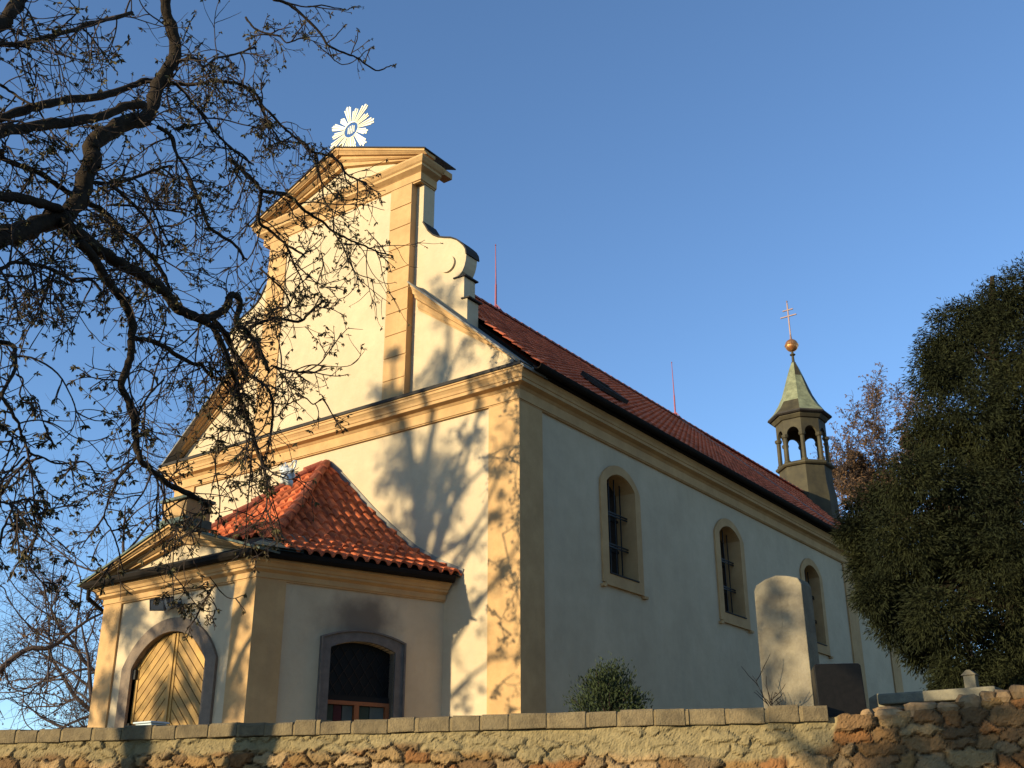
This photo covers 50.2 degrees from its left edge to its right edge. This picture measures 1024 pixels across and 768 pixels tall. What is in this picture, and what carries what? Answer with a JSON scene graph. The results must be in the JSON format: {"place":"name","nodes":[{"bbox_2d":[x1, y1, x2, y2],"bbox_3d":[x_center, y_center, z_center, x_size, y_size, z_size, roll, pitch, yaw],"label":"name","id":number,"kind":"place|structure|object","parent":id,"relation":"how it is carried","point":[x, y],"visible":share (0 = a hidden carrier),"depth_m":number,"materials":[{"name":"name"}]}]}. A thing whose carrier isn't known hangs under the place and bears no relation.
{"place":"outdoors","nodes":[
{"label":"outdoors","id":0,"kind":"place"},
{"bbox_2d":[0,0,1023,729],"label":"sky","id":1,"kind":"structure","parent":0,"point":[653,183],"materials":[{"name":"blue"}]},
{"label":"churchyard ground","id":2,"kind":"structure","parent":0,"visible":0},
{"bbox_2d":[0,540,103,729],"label":"bare tree","id":3,"kind":"object","parent":2,"relation":"on","point":[24,650],"visible":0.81,"depth_m":34.48,"materials":[{"name":"brown plant"}]},
{"bbox_2d":[19,657,95,728],"bbox_3d":[-14.741,12.288,39.499,5.986,5.213,4.449,8,-24,-19],"label":"bare tree","id":4,"kind":"object","parent":2,"relation":"on","point":[83,708],"visible":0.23,"depth_m":38.85,"materials":[{"name":"brown plant"}]},
{"bbox_2d":[0,481,141,710],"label":"bare tree","id":5,"kind":"object","parent":2,"relation":"on","point":[88,656],"visible":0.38,"depth_m":42.89,"materials":[{"name":"brown plant"}]},
{"bbox_2d":[0,337,217,729],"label":"bare tree","id":6,"kind":"object","parent":2,"relation":"on","point":[69,640],"visible":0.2,"depth_m":45.49,"materials":[{"name":"brown plant"}]},
{"bbox_2d":[133,721,169,724],"bbox_3d":[-5.684,5.546,17.132,0.460,0.460,0.360,-16,-27,33],"label":"box","id":7,"kind":"object","parent":2,"relation":"on","point":[150,723],"visible":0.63,"depth_m":17.08,"materials":[{"name":"white"}]},
{"bbox_2d":[77,104,935,727],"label":"church","id":8,"kind":"structure","parent":2,"relation":"on","point":[513,514],"depth_m":23.86,"materials":[{"name":"beige paint"}]},
{"bbox_2d":[149,598,165,610],"bbox_3d":[-6.846,4.292,21.203,0.312,0.250,0.316,1,-22,-2],"label":"flood lamp","id":9,"kind":"object","parent":8,"relation":"attached to","point":[161,606],"visible":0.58,"depth_m":21.09,"materials":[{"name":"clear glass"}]},
{"bbox_2d":[114,617,217,727],"bbox_3d":[-6.469,5.821,20.593,2.800,2.780,0.240,-16,-27,33],"label":"door","id":10,"kind":"structure","parent":8,"relation":"in","point":[175,682],"depth_m":20.74,"materials":[{"name":"beige wood"}]},
{"bbox_2d":[164,596,180,610],"bbox_3d":[-6.512,4.219,20.974,0.326,0.250,0.300,9,-24,-22],"label":"flood lamp","id":11,"kind":"object","parent":8,"relation":"attached to","point":[168,608],"visible":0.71,"depth_m":20.88,"materials":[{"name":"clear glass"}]},
{"bbox_2d":[315,630,406,720],"bbox_3d":[-2.868,5.766,20.515,1.780,2.210,0.310,14,-26,-31],"label":"window","id":12,"kind":"structure","parent":8,"relation":"in","point":[355,674],"depth_m":20.70,"materials":[{"name":"grey stone"}]},
{"bbox_2d":[599,465,648,599],"bbox_3d":[2.302,3.339,24.926,0.610,2.930,1.940,-16,-27,33],"label":"window","id":13,"kind":"structure","parent":8,"relation":"in","point":[620,556],"depth_m":25.18,"materials":[{"name":"beige paint"}]},
{"bbox_2d":[713,518,753,633],"bbox_3d":[5.655,5.078,29.181,0.610,2.930,1.940,-16,-27,33],"label":"window","id":14,"kind":"structure","parent":8,"relation":"in","point":[733,601],"depth_m":29.45,"materials":[{"name":"beige paint"}]},
{"bbox_2d":[799,558,833,658],"bbox_3d":[9.048,6.838,33.490,0.610,2.930,1.900,-16,-27,33],"label":"window","id":15,"kind":"structure","parent":8,"relation":"in","point":[809,572],"depth_m":33.85,"materials":[{"name":"beige paint"}]},
{"bbox_2d":[563,651,653,711],"bbox_3d":[1.336,4.436,15.380,1.138,1.315,1.375,17,-28,-35],"label":"bush","id":16,"kind":"object","parent":2,"relation":"on","point":[611,693],"visible":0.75,"depth_m":15.27,"materials":[{"name":"green plant"}]},
{"bbox_2d":[741,655,784,705],"bbox_3d":[3.182,3.716,13.277,0.730,0.894,0.451,19,-29,-38],"label":"shrub","id":17,"kind":"object","parent":2,"relation":"on","point":[770,699],"visible":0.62,"depth_m":13.29,"materials":[{"name":"brown plant"}]},
{"bbox_2d":[754,576,819,708],"bbox_3d":[3.494,3.430,13.775,0.780,1.995,0.460,-16,-27,33],"label":"gravestone","id":18,"kind":"object","parent":2,"relation":"on","point":[787,636],"visible":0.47,"depth_m":13.71,"materials":[{"name":"stone"}]},
{"bbox_2d":[811,663,866,717],"bbox_3d":[3.842,3.707,12.882,0.720,0.764,0.420,-2,-22,4],"label":"gravestone","id":19,"kind":"object","parent":2,"relation":"on","point":[838,689],"visible":0.53,"depth_m":12.78,"materials":[{"name":"stone"}]},
{"bbox_2d":[869,694,882,713],"bbox_3d":[4.689,4.189,13.820,0.420,0.520,0.280,-16,-27,33],"label":"gravestone","id":20,"kind":"object","parent":2,"relation":"on","point":[873,701],"visible":0.12,"depth_m":13.86,"materials":[{"name":"stone"}]},
{"bbox_2d":[813,362,1023,656],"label":"budding tree","id":21,"kind":"object","parent":2,"relation":"on","point":[852,469],"visible":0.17,"depth_m":60.80,"materials":[{"name":"brown plant"}]},
{"bbox_2d":[828,251,1023,690],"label":"conifer","id":22,"kind":"object","parent":2,"relation":"on","point":[907,577],"visible":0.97,"depth_m":17.85,"materials":[{"name":"green plant"}]},
{"bbox_2d":[877,686,1002,708],"bbox_3d":[5.337,4.042,13.410,1.400,0.480,0.800,-16,-27,33],"label":"tomb","id":23,"kind":"object","parent":2,"relation":"on","point":[900,699],"visible":0.23,"depth_m":13.22,"materials":[{"name":"stone"}]},
{"bbox_2d":[961,670,978,687],"bbox_3d":[5.576,3.599,13.269,0.180,0.229,0.180,-16,-27,33],"label":"grave lantern","id":24,"kind":"object","parent":23,"relation":"on","point":[970,677],"visible":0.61,"depth_m":13.22,"materials":[{"name":"stone"}]},
{"label":"street ground","id":25,"kind":"structure","parent":0,"visible":0},
{"bbox_2d":[0,0,442,642],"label":"chestnut tree","id":26,"kind":"object","parent":25,"relation":"on","point":[16,234],"visible":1,"depth_m":17.21,"materials":[{"name":"brown plant"}]},
{"bbox_2d":[279,460,296,486],"bbox_3d":[-3.676,1.471,17.871,0.276,0.456,0.293,5,-23,-12],"label":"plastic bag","id":27,"kind":"object","parent":26,"relation":"hanging from","point":[285,468],"visible":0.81,"depth_m":17.82,"materials":[{"name":"white plastic"}]},
{"bbox_2d":[0,685,1023,767],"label":"stone wall","id":28,"kind":"structure","parent":25,"relation":"on","point":[984,729],"depth_m":13.19,"materials":[{"name":"stone"}]}
]}

